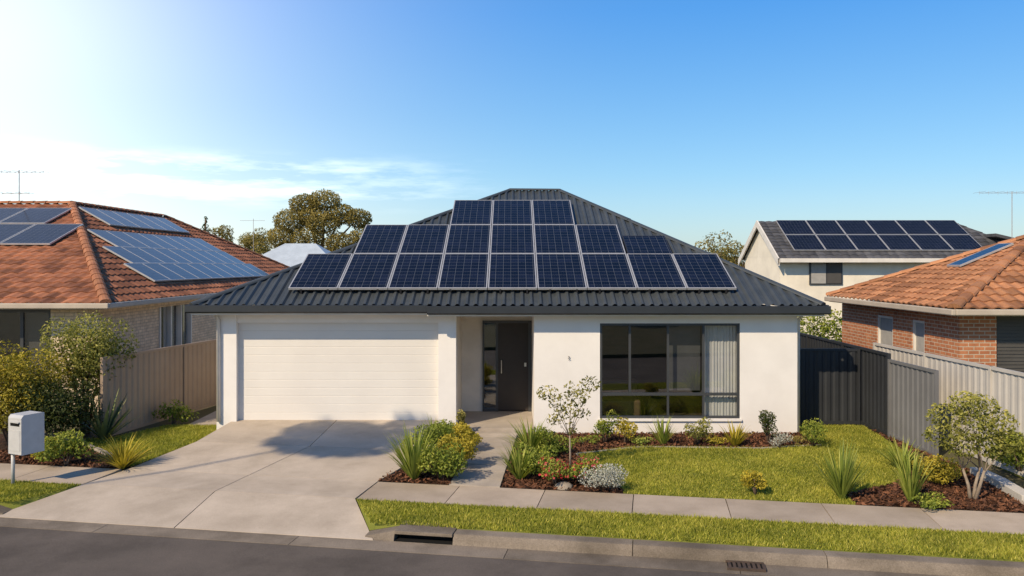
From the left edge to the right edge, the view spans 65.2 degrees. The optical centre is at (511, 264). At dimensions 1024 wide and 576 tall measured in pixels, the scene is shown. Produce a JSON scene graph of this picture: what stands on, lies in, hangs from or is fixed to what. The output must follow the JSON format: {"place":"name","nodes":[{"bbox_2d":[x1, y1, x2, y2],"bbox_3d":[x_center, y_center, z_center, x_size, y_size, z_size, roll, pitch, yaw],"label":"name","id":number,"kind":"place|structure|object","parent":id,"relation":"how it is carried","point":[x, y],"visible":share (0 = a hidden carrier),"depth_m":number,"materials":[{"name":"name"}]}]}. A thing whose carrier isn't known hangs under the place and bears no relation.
{"place":"outdoors","nodes":[
{"label":"outdoors","id":0,"kind":"place"},
{"bbox_2d":[0,478,80,508],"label":"verge","id":1,"kind":"structure","parent":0,"point":[16,504],"depth_m":12.75,"materials":[{"name":"green plant"}]},
{"bbox_2d":[8,411,43,484],"bbox_3d":[-8.214,3.100,13.505,0.344,1.199,0.435,0,0,24],"label":"mailbox","id":2,"kind":"object","parent":1,"relation":"on","point":[25,432],"visible":0.98,"depth_m":13.39,"materials":[{"name":"white metal"}]},
{"bbox_2d":[9,430,19,451],"bbox_3d":[-8.285,2.930,13.329,0.260,0.340,0.006,0,0,24],"label":"mailbox door","id":3,"kind":"structure","parent":2,"relation":"in","point":[14,436],"depth_m":13.33,"materials":[{"name":"white metal"}]},
{"bbox_2d":[0,170,289,411],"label":"house","id":4,"kind":"structure","parent":0,"point":[147,275],"depth_m":24.11,"materials":[{"name":"orange tile"}]},
{"bbox_2d":[0,309,50,375],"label":"window","id":5,"kind":"structure","parent":4,"relation":"in","point":[22,312],"depth_m":20.20,"materials":[{"name":"black glass"}]},
{"bbox_2d":[159,304,191,347],"bbox_3d":[-10.440,2.025,24.725,0.160,1.550,2.350,0,0,0],"label":"window","id":6,"kind":"structure","parent":4,"relation":"in","point":[178,307],"depth_m":25.05,"materials":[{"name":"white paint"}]},
{"bbox_2d":[84,423,216,466],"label":"side lawn","id":7,"kind":"structure","parent":0,"point":[152,447],"depth_m":16.61,"materials":[{"name":"green plant"}]},
{"bbox_2d":[44,433,128,464],"bbox_3d":[-8.501,3.670,16.151,3.953,0.091,0.332,0,0,40],"label":"garden edging","id":8,"kind":"object","parent":7,"relation":"on","point":[98,450],"visible":0.19,"depth_m":15.72,"materials":[{"name":"stone"}]},
{"bbox_2d":[72,386,141,439],"bbox_3d":[-8.491,3.146,16.889,1.551,1.089,1.384,0,0,34],"label":"agave","id":9,"kind":"object","parent":7,"relation":"on","point":[106,428],"visible":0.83,"depth_m":16.85,"materials":[{"name":"green plant"}]},
{"bbox_2d":[0,420,437,539],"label":"driveway","id":10,"kind":"structure","parent":0,"point":[314,478],"depth_m":13.41,"materials":[{"name":"concrete"}]},
{"bbox_2d":[240,219,330,266],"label":"house","id":11,"kind":"structure","parent":0,"point":[290,254],"depth_m":45.54,"materials":[{"name":"white paint"}]},
{"bbox_2d":[0,526,760,575],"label":"road","id":12,"kind":"structure","parent":0,"point":[32,552],"depth_m":10.36,"materials":[{"name":"grey asphalt"}]},
{"bbox_2d":[0,517,943,575],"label":"gutter pan","id":13,"kind":"object","parent":12,"relation":"on","point":[576,558],"visible":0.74,"depth_m":10.77,"materials":[{"name":"concrete"}]},
{"bbox_2d":[0,505,1023,575],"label":"kerb","id":14,"kind":"structure","parent":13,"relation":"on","point":[927,565],"depth_m":10.38,"materials":[{"name":"concrete"}]},
{"bbox_2d":[394,521,456,544],"bbox_3d":[-1.189,3.818,11.261,0.830,0.253,0.460,0,0,10],"label":"storm drain","id":15,"kind":"object","parent":14,"relation":"in","point":[431,534],"visible":0.69,"depth_m":11.12,"materials":[{"name":"concrete"}]},
{"bbox_2d":[726,560,765,571],"bbox_3d":[2.963,3.815,10.138,0.476,0.030,0.260,0,0,10],"label":"drain grate","id":16,"kind":"object","parent":13,"relation":"on","point":[746,566],"visible":1,"depth_m":10.12,"materials":[{"name":"metal"}]},
{"bbox_2d":[449,434,516,487],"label":"garden path","id":17,"kind":"structure","parent":0,"point":[485,468],"depth_m":14.70,"materials":[{"name":"concrete"}]},
{"bbox_2d":[185,188,830,436],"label":"house","id":18,"kind":"structure","parent":0,"point":[492,314],"depth_m":17.82,"materials":[{"name":"paint"}]},
{"bbox_2d":[239,323,437,420],"bbox_3d":[-3.860,2.383,17.816,4.460,2.205,0.021,0,0,0],"label":"garage door","id":19,"kind":"structure","parent":18,"relation":"in","point":[288,371],"depth_m":17.82,"materials":[{"name":"paint"}]},
{"bbox_2d":[498,323,527,410],"bbox_3d":[0.030,2.490,19.543,0.740,2.140,0.114,0,0,0],"label":"front door","id":20,"kind":"structure","parent":18,"relation":"in","point":[512,337],"depth_m":19.56,"materials":[{"name":"wood"}]},
{"bbox_2d":[599,323,741,420],"bbox_3d":[3.465,2.350,17.575,3.130,2.140,0.150,0,0,0],"label":"window","id":21,"kind":"structure","parent":18,"relation":"in","point":[629,393],"depth_m":17.58,"materials":[{"name":"black glass"}]},
{"bbox_2d":[0,463,1023,534],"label":"footpath","id":22,"kind":"structure","parent":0,"point":[923,518],"depth_m":12.32,"materials":[{"name":"concrete"}]},
{"bbox_2d":[0,304,1023,518],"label":"yard ground","id":23,"kind":"structure","parent":0,"point":[1016,480],"depth_m":16.01,"materials":[{"name":"brown soil"}]},
{"bbox_2d":[0,434,130,468],"bbox_3d":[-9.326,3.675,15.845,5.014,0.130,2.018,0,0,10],"label":"bark mulch","id":24,"kind":"object","parent":23,"relation":"on","point":[56,462],"visible":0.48,"depth_m":15.02,"materials":[{"name":"brown wood"}]},
{"bbox_2d":[0,340,77,444],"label":"shrub","id":25,"kind":"object","parent":24,"relation":"on","point":[11,370],"visible":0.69,"depth_m":16.16,"materials":[{"name":"green plant"}]},
{"bbox_2d":[30,437,57,460],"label":"shrub","id":26,"kind":"object","parent":24,"relation":"on","point":[41,452],"visible":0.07,"depth_m":14.94,"materials":[{"name":"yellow plant"}]},
{"bbox_2d":[2,379,103,437],"bbox_3d":[-9.454,3.003,16.209,1.980,1.442,1.826,0,0,0],"label":"shrub","id":27,"kind":"object","parent":24,"relation":"on","point":[52,410],"visible":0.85,"depth_m":16.05,"materials":[{"name":"green plant"}]},
{"bbox_2d":[44,429,68,440],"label":"shrub","id":28,"kind":"object","parent":24,"relation":"on","point":[56,432],"visible":0.16,"depth_m":16.32,"materials":[{"name":"green plant"}]},
{"bbox_2d":[33,429,95,466],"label":"shrub","id":29,"kind":"object","parent":24,"relation":"on","point":[61,444],"visible":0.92,"depth_m":14.71,"materials":[{"name":"green plant"}]},
{"bbox_2d":[39,310,138,433],"bbox_3d":[-9.382,2.348,17.623,1.991,2.751,1.744,0,0,16],"label":"tall shrub","id":30,"kind":"object","parent":23,"relation":"on","point":[90,354],"visible":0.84,"depth_m":17.31,"materials":[{"name":"green plant"}]},
{"bbox_2d":[87,433,158,468],"bbox_3d":[-7.083,3.372,14.492,1.269,0.635,1.300,0,0,0],"label":"grass tuft","id":31,"kind":"object","parent":23,"relation":"on","point":[118,458],"visible":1,"depth_m":14.45,"materials":[{"name":"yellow plant"}]},
{"bbox_2d":[100,339,215,435],"bbox_3d":[-8.100,2.840,19.750,0.070,1.760,5.689,0,0,12],"label":"fence","id":32,"kind":"object","parent":23,"relation":"on","point":[150,381],"visible":0.62,"depth_m":18.74,"materials":[{"name":"beige metal"}]},
{"bbox_2d":[152,399,199,424],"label":"shrub","id":33,"kind":"object","parent":23,"relation":"on","point":[176,408],"visible":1,"depth_m":18.51,"materials":[{"name":"green plant"}]},
{"bbox_2d":[188,411,216,424],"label":"side passage slab","id":34,"kind":"structure","parent":23,"relation":"on","point":[209,419],"depth_m":18.88,"materials":[{"name":"concrete"}]},
{"bbox_2d":[200,216,209,231],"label":"conifer","id":35,"kind":"object","parent":23,"relation":"on","point":[205,227],"visible":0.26,"depth_m":63.95,"materials":[{"name":"green plant"}]},
{"bbox_2d":[206,224,234,243],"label":"tree","id":36,"kind":"object","parent":23,"relation":"on","point":[221,230],"visible":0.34,"depth_m":65.73,"materials":[{"name":"green plant"}]},
{"bbox_2d":[237,235,270,253],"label":"tree","id":37,"kind":"object","parent":23,"relation":"on","point":[239,239],"visible":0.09,"depth_m":69.70,"materials":[{"name":"green plant"}]},
{"bbox_2d":[238,227,273,254],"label":"tree","id":38,"kind":"object","parent":23,"relation":"on","point":[247,242],"visible":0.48,"depth_m":61.19,"materials":[{"name":"green plant"}]},
{"bbox_2d":[265,188,372,251],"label":"gum tree","id":39,"kind":"object","parent":23,"relation":"on","point":[307,217],"visible":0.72,"depth_m":54.45,"materials":[{"name":"green plant"}]},
{"bbox_2d":[378,432,478,484],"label":"bark mulch","id":40,"kind":"object","parent":23,"relation":"on","point":[401,475],"visible":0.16,"depth_m":13.75,"materials":[{"name":"brown wood"}]},
{"bbox_2d":[383,419,448,479],"bbox_3d":[-1.656,3.164,13.751,1.280,1.052,1.330,0,0,0],"label":"strappy plant","id":41,"kind":"object","parent":40,"relation":"on","point":[408,464],"visible":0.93,"depth_m":13.60,"materials":[{"name":"green plant"}]},
{"bbox_2d":[403,422,459,451],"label":"shrub","id":42,"kind":"object","parent":40,"relation":"on","point":[436,436],"visible":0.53,"depth_m":15.01,"materials":[{"name":"green plant"}]},
{"bbox_2d":[420,415,444,435],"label":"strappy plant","id":43,"kind":"object","parent":40,"relation":"on","point":[429,423],"visible":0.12,"depth_m":16.52,"materials":[{"name":"green plant"}]},
{"bbox_2d":[416,441,467,480],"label":"shrub","id":44,"kind":"object","parent":40,"relation":"on","point":[442,461],"visible":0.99,"depth_m":13.47,"materials":[{"name":"green plant"}]},
{"bbox_2d":[429,419,466,433],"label":"shrub","id":45,"kind":"object","parent":40,"relation":"on","point":[451,423],"visible":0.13,"depth_m":16.13,"materials":[{"name":"green plant"}]},
{"bbox_2d":[456,409,466,423],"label":"slim shrub","id":46,"kind":"object","parent":40,"relation":"on","point":[461,415],"visible":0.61,"depth_m":17.20,"materials":[{"name":"green plant"}]},
{"bbox_2d":[452,422,482,444],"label":"shrub","id":47,"kind":"object","parent":40,"relation":"on","point":[458,429],"visible":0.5,"depth_m":15.66,"materials":[{"name":"yellow plant"}]},
{"bbox_2d":[435,431,479,461],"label":"shrub","id":48,"kind":"object","parent":23,"relation":"on","point":[465,442],"visible":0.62,"depth_m":14.38,"materials":[{"name":"yellow plant"}]},
{"bbox_2d":[501,432,623,492],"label":"bark mulch","id":49,"kind":"object","parent":23,"relation":"on","point":[531,478],"visible":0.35,"depth_m":13.62,"materials":[{"name":"brown wood"}]},
{"bbox_2d":[496,438,543,479],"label":"strappy plant","id":50,"kind":"object","parent":49,"relation":"on","point":[516,471],"visible":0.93,"depth_m":13.65,"materials":[{"name":"green plant"}]},
{"bbox_2d":[496,417,564,452],"bbox_3d":[0.352,3.266,15.338,1.374,0.849,1.327,0,0,0],"label":"strappy plant","id":51,"kind":"object","parent":49,"relation":"on","point":[533,442],"visible":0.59,"depth_m":15.25,"materials":[{"name":"green plant"}]},
{"bbox_2d":[513,442,557,475],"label":"shrub","id":52,"kind":"object","parent":49,"relation":"on","point":[535,456],"visible":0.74,"depth_m":13.91,"materials":[{"name":"green plant"}]},
{"bbox_2d":[527,426,575,452],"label":"shrub","id":53,"kind":"object","parent":49,"relation":"on","point":[554,443],"visible":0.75,"depth_m":15.32,"materials":[{"name":"green plant"}]},
{"bbox_2d":[538,456,579,485],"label":"flowering shrub","id":54,"kind":"object","parent":49,"relation":"on","point":[561,470],"visible":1,"depth_m":13.25,"materials":[{"name":"green plant"}]},
{"bbox_2d":[554,481,572,490],"bbox_3d":[0.856,3.655,13.235,0.312,0.130,0.281,0,0,0],"label":"rock","id":55,"kind":"object","parent":49,"relation":"on","point":[565,485],"visible":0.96,"depth_m":13.16,"materials":[{"name":"beige stone"}]},
{"bbox_2d":[536,375,600,466],"bbox_3d":[1.025,2.864,14.414,1.179,1.753,0.486,0,0,0],"label":"sapling","id":56,"kind":"object","parent":49,"relation":"on","point":[571,430],"visible":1,"depth_m":14.39,"materials":[{"name":"green plant"}]},
{"bbox_2d":[566,455,600,482],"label":"flowering shrub","id":57,"kind":"object","parent":49,"relation":"on","point":[582,463],"visible":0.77,"depth_m":13.48,"materials":[{"name":"green plant"}]},
{"bbox_2d":[577,463,627,490],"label":"silver bush","id":58,"kind":"object","parent":49,"relation":"on","point":[601,477],"visible":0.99,"depth_m":12.96,"materials":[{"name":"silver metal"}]},
{"bbox_2d":[575,431,818,451],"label":"bark mulch","id":59,"kind":"object","parent":23,"relation":"on","point":[614,438],"visible":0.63,"depth_m":16.61,"materials":[{"name":"brown wood"}]},
{"bbox_2d":[571,434,600,444],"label":"shrub","id":60,"kind":"object","parent":59,"relation":"on","point":[581,439],"visible":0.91,"depth_m":16.37,"materials":[{"name":"green plant"}]},
{"bbox_2d":[593,409,618,441],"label":"shrub","id":61,"kind":"object","parent":59,"relation":"on","point":[601,425],"visible":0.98,"depth_m":16.52,"materials":[{"name":"green plant"}]},
{"bbox_2d":[613,417,637,442],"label":"shrub","id":62,"kind":"object","parent":59,"relation":"on","point":[622,428],"visible":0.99,"depth_m":16.47,"materials":[{"name":"yellow plant"}]},
{"bbox_2d":[629,435,657,444],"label":"shrub","id":63,"kind":"object","parent":59,"relation":"on","point":[641,440],"visible":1,"depth_m":16.36,"materials":[{"name":"green plant"}]},
{"bbox_2d":[645,413,678,443],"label":"spiky plant","id":64,"kind":"object","parent":59,"relation":"on","point":[663,437],"visible":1,"depth_m":16.32,"materials":[{"name":"green plant"}]},
{"bbox_2d":[683,417,714,444],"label":"slim shrub","id":65,"kind":"object","parent":59,"relation":"on","point":[701,432],"visible":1,"depth_m":16.32,"materials":[{"name":"green plant"}]},
{"bbox_2d":[703,434,728,443],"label":"shrub","id":66,"kind":"object","parent":59,"relation":"on","point":[716,441],"visible":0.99,"depth_m":16.32,"materials":[{"name":"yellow plant"}]},
{"bbox_2d":[719,420,757,446],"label":"spiky plant","id":67,"kind":"object","parent":59,"relation":"on","point":[737,438],"visible":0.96,"depth_m":16.28,"materials":[{"name":"yellow plant"}]},
{"bbox_2d":[758,410,777,441],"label":"slim shrub","id":68,"kind":"object","parent":59,"relation":"on","point":[768,423],"visible":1,"depth_m":16.65,"materials":[{"name":"green plant"}]},
{"bbox_2d":[770,430,792,447],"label":"silver bush","id":69,"kind":"object","parent":59,"relation":"on","point":[776,441],"visible":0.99,"depth_m":16.05,"materials":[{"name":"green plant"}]},
{"bbox_2d":[786,435,811,445],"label":"shrub","id":70,"kind":"object","parent":59,"relation":"on","point":[798,440],"visible":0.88,"depth_m":16.30,"materials":[{"name":"green plant"}]},
{"bbox_2d":[695,230,740,261],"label":"tree","id":71,"kind":"object","parent":23,"relation":"on","point":[718,251],"visible":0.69,"depth_m":51.79,"materials":[{"name":"green plant"}]},
{"bbox_2d":[710,245,733,259],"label":"tree","id":72,"kind":"object","parent":23,"relation":"on","point":[722,251],"visible":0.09,"depth_m":60.03,"materials":[{"name":"green plant"}]},
{"bbox_2d":[724,240,744,267],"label":"tree","id":73,"kind":"object","parent":23,"relation":"on","point":[742,263],"visible":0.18,"depth_m":55.92,"materials":[{"name":"green plant"}]},
{"bbox_2d":[797,308,841,341],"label":"hedge","id":74,"kind":"object","parent":23,"relation":"on","point":[825,328],"visible":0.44,"depth_m":25.64,"materials":[{"name":"green plant"}]},
{"bbox_2d":[800,349,859,424],"bbox_3d":[7.175,2.830,18.550,1.770,1.780,0.070,0,0,0],"label":"fence","id":75,"kind":"object","parent":23,"relation":"on","point":[829,386],"visible":0.66,"depth_m":18.54,"materials":[{"name":"black metal"}]},
{"bbox_2d":[800,332,890,435],"bbox_3d":[8.110,2.810,23.100,0.070,1.820,11.860,0,0,0],"label":"fence","id":76,"kind":"object","parent":23,"relation":"on","point":[873,389],"visible":0.2,"depth_m":18.07,"materials":[{"name":"grey metal"}]},
{"bbox_2d":[888,359,938,455],"bbox_3d":[8.120,2.870,16.250,0.070,1.700,1.860,0,0,-1],"label":"fence","id":77,"kind":"object","parent":23,"relation":"on","point":[913,393],"visible":0.87,"depth_m":16.22,"materials":[{"name":"grey metal"}]},
{"bbox_2d":[908,491,954,509],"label":"shrub","id":78,"kind":"object","parent":23,"relation":"on","point":[926,502],"visible":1,"depth_m":12.05,"materials":[{"name":"green plant"}]},
{"bbox_2d":[847,429,1023,512],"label":"bark mulch","id":79,"kind":"object","parent":23,"relation":"on","point":[958,492],"visible":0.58,"depth_m":12.75,"materials":[{"name":"brown wood"}]},
{"bbox_2d":[883,445,937,501],"bbox_3d":[6.197,3.224,12.370,0.794,0.932,0.832,0,0,43],"label":"strappy plant","id":80,"kind":"object","parent":79,"relation":"on","point":[909,483],"visible":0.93,"depth_m":12.33,"materials":[{"name":"green plant"}]},
{"bbox_2d":[911,453,967,484],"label":"shrub","id":81,"kind":"object","parent":79,"relation":"on","point":[944,473],"visible":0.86,"depth_m":13.28,"materials":[{"name":"yellow plant"}]},
{"bbox_2d":[921,391,1023,499],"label":"bushy tree","id":82,"kind":"object","parent":79,"relation":"on","point":[962,413],"visible":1,"depth_m":12.48,"materials":[{"name":"green plant"}]},
{"bbox_2d":[970,467,1023,503],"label":"garden edging","id":83,"kind":"object","parent":79,"relation":"on","point":[1012,489],"visible":0.82,"depth_m":13.05,"materials":[{"name":"grey concrete"}]},
{"bbox_2d":[873,342,1023,476],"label":"fence","id":84,"kind":"object","parent":23,"relation":"on","point":[1004,387],"visible":0.48,"depth_m":15.38,"materials":[{"name":"beige metal"}]},
{"bbox_2d":[0,0,1023,261],"label":"sky","id":85,"kind":"structure","parent":0,"point":[686,121],"materials":[{"name":"blue"}]},
{"bbox_2d":[357,497,1023,561],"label":"verge","id":86,"kind":"structure","parent":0,"point":[372,526],"depth_m":10.98,"materials":[{"name":"green plant"}]},
{"bbox_2d":[577,424,912,504],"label":"front lawn","id":87,"kind":"structure","parent":0,"point":[749,473],"depth_m":14.26,"materials":[{"name":"green plant"}]},
{"bbox_2d":[576,444,820,484],"bbox_3d":[3.443,3.690,15.779,5.492,0.046,2.218,0,0,-34],"label":"garden edging","id":88,"kind":"object","parent":87,"relation":"on","point":[691,447],"visible":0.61,"depth_m":16.10,"materials":[{"name":"stone"}]},
{"bbox_2d":[740,469,767,494],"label":"shrub","id":89,"kind":"object","parent":87,"relation":"on","point":[755,479],"visible":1,"depth_m":12.80,"materials":[{"name":"yellow plant"}]},
{"bbox_2d":[799,418,827,445],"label":"shrub","id":90,"kind":"object","parent":87,"relation":"on","point":[817,430],"visible":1,"depth_m":16.22,"materials":[{"name":"green plant"}]},
{"bbox_2d":[812,437,869,498],"bbox_3d":[5.187,3.186,12.636,0.973,1.008,1.038,0,0,0],"label":"yucca","id":91,"kind":"object","parent":87,"relation":"on","point":[842,485],"visible":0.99,"depth_m":12.52,"materials":[{"name":"green plant"}]},
{"bbox_2d":[876,435,923,468],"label":"strappy plant","id":92,"kind":"object","parent":87,"relation":"on","point":[892,454],"visible":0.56,"depth_m":14.48,"materials":[{"name":"green plant"}]},
{"bbox_2d":[738,220,1013,338],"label":"house","id":93,"kind":"structure","parent":0,"point":[818,259],"depth_m":40.57,"materials":[{"name":"white paint"}]},
{"bbox_2d":[809,262,842,284],"bbox_3d":[15.675,0.380,39.945,1.650,1.200,0.090,0,0,0],"label":"window","id":94,"kind":"structure","parent":93,"relation":"in","point":[834,270],"depth_m":39.90,"materials":[{"name":"black glass"}]},
{"bbox_2d":[824,191,1023,372],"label":"house","id":95,"kind":"structure","parent":0,"point":[967,306],"depth_m":19.11,"materials":[{"name":"orange ceramic"}]},
{"bbox_2d":[878,315,892,345],"bbox_3d":[9.955,1.925,21.250,0.070,1.150,0.900,0,0,0],"label":"window","id":96,"kind":"structure","parent":95,"relation":"in","point":[885,323],"depth_m":21.35,"materials":[{"name":"white glass"}]},
{"bbox_2d":[913,320,923,351],"bbox_3d":[9.955,1.925,19.500,0.070,1.150,0.600,0,0,0],"label":"window","id":97,"kind":"structure","parent":95,"relation":"in","point":[918,326],"depth_m":19.62,"materials":[{"name":"white glass"}]},
{"bbox_2d":[997,316,1023,372],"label":"window","id":98,"kind":"structure","parent":95,"relation":"in","point":[1010,329],"depth_m":17.76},
{"bbox_2d":[982,460,1023,478],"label":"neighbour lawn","id":99,"kind":"structure","parent":0,"point":[1009,472],"depth_m":14.26,"materials":[{"name":"green plant"}]},
{"bbox_2d":[987,428,1023,471],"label":"shrub","id":100,"kind":"object","parent":99,"relation":"on","point":[1007,460],"visible":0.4,"depth_m":13.90,"materials":[{"name":"green plant"}]}
]}

